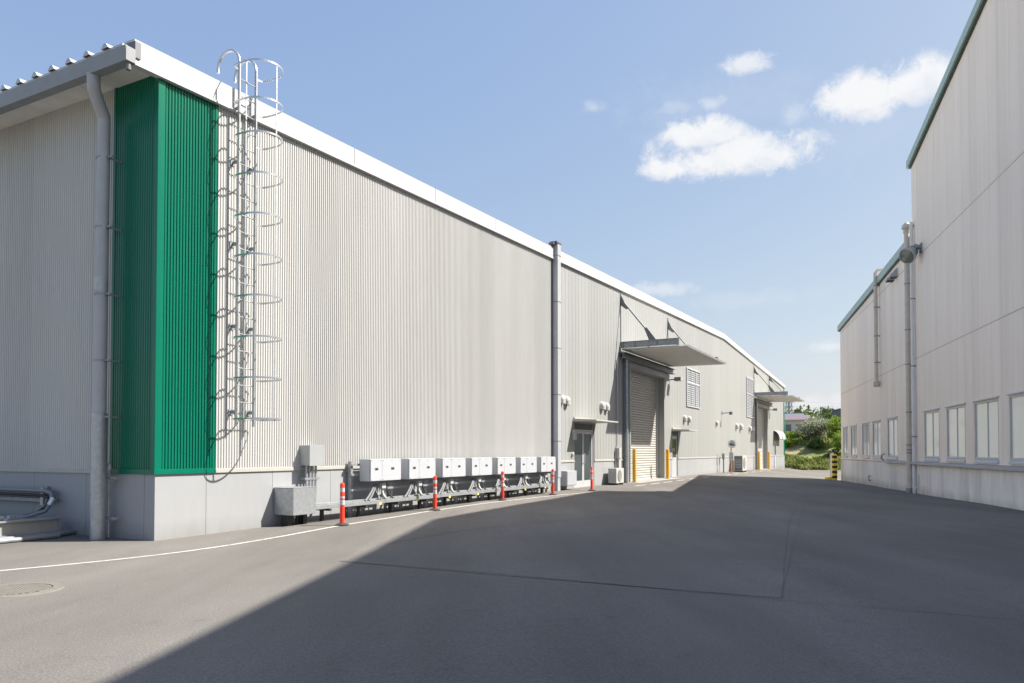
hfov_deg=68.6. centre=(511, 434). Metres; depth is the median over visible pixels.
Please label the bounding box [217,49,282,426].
caged ladder
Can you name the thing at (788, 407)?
lattice mast
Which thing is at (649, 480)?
concrete apron
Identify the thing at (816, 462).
grass
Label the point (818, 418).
leafy tree
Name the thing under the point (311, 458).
junction box
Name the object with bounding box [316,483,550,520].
cable duct
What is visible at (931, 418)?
window
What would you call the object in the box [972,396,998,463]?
window
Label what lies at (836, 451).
dark shrub
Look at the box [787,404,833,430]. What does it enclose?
wood
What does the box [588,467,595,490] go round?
delineator post
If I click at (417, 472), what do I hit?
solar inverter
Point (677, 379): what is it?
canopy floodlight
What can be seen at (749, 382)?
louvre window
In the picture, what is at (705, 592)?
paving joint
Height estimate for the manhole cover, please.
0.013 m
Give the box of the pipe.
[0,486,56,517]
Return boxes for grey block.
[831,408,840,426]
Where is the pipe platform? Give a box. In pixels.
[0,515,75,543]
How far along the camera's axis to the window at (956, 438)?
21.28 m
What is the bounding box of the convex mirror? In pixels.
[728,440,735,472]
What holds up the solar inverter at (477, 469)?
attached to the inverter rack
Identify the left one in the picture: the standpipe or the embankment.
the standpipe
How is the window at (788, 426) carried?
in the white house
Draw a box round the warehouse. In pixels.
[0,39,803,540]
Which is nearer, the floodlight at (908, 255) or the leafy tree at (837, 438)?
the floodlight at (908, 255)
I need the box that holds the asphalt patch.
[341,478,805,597]
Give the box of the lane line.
[0,491,601,570]
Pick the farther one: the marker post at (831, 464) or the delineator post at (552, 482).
the marker post at (831, 464)
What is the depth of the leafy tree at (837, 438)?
72.75 m
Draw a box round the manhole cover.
[0,582,64,597]
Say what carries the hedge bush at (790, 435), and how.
on the embankment
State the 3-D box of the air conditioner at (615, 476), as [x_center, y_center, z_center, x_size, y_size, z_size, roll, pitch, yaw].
[4.075,1.667,29.347,0.384,0.690,0.868,-1,-2,28]
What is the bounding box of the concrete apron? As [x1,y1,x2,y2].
[624,478,678,482]
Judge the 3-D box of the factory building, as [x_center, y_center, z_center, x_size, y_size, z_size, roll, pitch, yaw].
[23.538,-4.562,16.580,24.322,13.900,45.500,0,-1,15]
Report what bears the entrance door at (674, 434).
in the warehouse
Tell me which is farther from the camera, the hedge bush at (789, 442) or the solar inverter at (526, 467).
the hedge bush at (789, 442)
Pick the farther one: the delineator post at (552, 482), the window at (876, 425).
the window at (876, 425)
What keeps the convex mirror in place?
on the asphalt yard at (309, 607)
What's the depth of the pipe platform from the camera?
12.00 m
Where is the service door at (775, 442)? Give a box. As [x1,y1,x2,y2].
[774,441,776,467]
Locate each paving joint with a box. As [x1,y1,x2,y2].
[351,561,1016,618]
[781,490,805,596]
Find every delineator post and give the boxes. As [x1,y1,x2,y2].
[335,483,348,525]
[429,476,439,510]
[498,471,506,500]
[549,469,556,494]
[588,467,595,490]
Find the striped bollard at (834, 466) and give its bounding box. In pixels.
[832,454,836,479]
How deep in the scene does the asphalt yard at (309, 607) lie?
6.53 m
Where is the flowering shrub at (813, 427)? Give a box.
[795,417,830,439]
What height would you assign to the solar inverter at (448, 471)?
0.896 m
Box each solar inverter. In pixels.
[360,459,400,500]
[401,458,434,497]
[435,458,465,493]
[465,458,491,491]
[489,457,515,488]
[514,457,536,486]
[535,457,555,485]
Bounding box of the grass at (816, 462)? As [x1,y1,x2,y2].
[785,430,840,469]
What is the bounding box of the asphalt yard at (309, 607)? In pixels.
[0,468,1023,682]
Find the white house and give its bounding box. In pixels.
[785,415,809,431]
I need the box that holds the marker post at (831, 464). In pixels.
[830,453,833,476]
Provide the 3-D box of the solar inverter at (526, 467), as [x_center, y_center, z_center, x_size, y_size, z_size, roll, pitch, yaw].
[0.345,1.122,22.297,0.311,0.896,1.201,-1,-2,28]
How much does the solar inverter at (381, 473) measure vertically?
0.896 m
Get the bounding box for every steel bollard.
[632,449,637,482]
[665,449,669,478]
[757,451,760,469]
[768,452,769,468]
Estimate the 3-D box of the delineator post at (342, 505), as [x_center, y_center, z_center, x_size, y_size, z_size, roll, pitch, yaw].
[-3.170,1.300,14.003,0.260,0.800,0.260,0,-1,-17]
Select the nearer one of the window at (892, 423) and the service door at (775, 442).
the window at (892, 423)
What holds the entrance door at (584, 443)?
in the warehouse
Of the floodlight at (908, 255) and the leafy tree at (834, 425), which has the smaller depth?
the floodlight at (908, 255)
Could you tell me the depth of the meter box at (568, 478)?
25.25 m
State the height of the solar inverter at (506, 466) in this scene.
0.896 m
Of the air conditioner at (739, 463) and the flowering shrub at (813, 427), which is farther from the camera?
the flowering shrub at (813, 427)
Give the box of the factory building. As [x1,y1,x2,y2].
[837,0,1023,510]
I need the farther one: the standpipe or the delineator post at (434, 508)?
the standpipe
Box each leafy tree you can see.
[806,415,829,422]
[825,415,840,441]
[830,432,840,450]
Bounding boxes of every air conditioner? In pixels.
[608,468,623,484]
[734,456,746,471]
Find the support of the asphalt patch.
on the asphalt yard at (309, 607)
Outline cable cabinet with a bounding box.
[274,486,315,525]
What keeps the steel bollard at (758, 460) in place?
on the asphalt yard at (309, 607)
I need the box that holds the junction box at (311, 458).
[298,445,323,497]
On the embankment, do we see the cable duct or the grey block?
the grey block
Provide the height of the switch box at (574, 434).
0.360 m
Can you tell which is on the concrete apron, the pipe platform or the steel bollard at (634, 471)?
the steel bollard at (634, 471)
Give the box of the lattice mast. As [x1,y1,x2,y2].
[785,402,794,413]
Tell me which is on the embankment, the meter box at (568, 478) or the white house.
the white house
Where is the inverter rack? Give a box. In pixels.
[346,461,549,516]
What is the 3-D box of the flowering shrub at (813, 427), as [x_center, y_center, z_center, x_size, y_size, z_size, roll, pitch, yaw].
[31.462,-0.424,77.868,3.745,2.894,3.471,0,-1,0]
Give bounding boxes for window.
[686,367,699,408]
[746,377,753,417]
[785,424,790,431]
[842,426,847,456]
[850,424,856,457]
[861,422,869,457]
[872,420,880,458]
[887,416,897,458]
[922,408,939,460]
[944,402,965,461]
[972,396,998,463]
[1006,391,1023,464]
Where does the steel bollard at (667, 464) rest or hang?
on the concrete apron
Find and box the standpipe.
[722,453,724,472]
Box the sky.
[0,0,975,412]
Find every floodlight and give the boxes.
[670,377,682,381]
[899,243,921,263]
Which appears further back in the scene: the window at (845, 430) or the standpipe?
the standpipe
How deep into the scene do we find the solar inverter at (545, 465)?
23.37 m
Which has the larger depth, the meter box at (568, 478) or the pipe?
the meter box at (568, 478)
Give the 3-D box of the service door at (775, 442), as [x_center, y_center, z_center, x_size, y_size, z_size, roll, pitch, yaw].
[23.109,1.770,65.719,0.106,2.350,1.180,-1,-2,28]
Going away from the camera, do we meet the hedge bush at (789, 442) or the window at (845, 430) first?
the window at (845, 430)
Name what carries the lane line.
on the asphalt yard at (309, 607)
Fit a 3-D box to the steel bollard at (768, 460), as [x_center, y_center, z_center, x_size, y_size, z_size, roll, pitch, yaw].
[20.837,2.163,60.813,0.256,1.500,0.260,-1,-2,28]
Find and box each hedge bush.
[785,431,799,440]
[785,438,795,446]
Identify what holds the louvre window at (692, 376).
in the warehouse
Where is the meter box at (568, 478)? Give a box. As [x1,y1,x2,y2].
[560,470,576,485]
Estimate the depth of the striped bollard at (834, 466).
41.16 m
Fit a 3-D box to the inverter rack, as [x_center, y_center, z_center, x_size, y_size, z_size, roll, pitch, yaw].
[-1.142,1.321,20.041,0.191,1.300,9.750,-1,-2,28]
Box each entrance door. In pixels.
[574,423,593,487]
[672,432,677,476]
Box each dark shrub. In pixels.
[806,437,824,449]
[827,448,839,456]
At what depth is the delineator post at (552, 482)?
22.97 m
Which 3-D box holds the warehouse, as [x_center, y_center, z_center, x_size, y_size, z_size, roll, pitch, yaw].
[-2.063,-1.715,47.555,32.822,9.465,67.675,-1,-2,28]
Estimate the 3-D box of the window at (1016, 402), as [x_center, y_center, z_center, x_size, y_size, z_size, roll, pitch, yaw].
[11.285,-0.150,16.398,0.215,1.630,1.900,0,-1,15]
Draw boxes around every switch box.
[572,430,576,439]
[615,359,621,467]
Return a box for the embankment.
[785,437,840,469]
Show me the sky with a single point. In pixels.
(739, 166)
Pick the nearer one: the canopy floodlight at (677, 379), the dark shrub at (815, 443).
the canopy floodlight at (677, 379)
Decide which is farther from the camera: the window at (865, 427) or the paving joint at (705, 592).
the window at (865, 427)
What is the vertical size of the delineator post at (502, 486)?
0.800 m

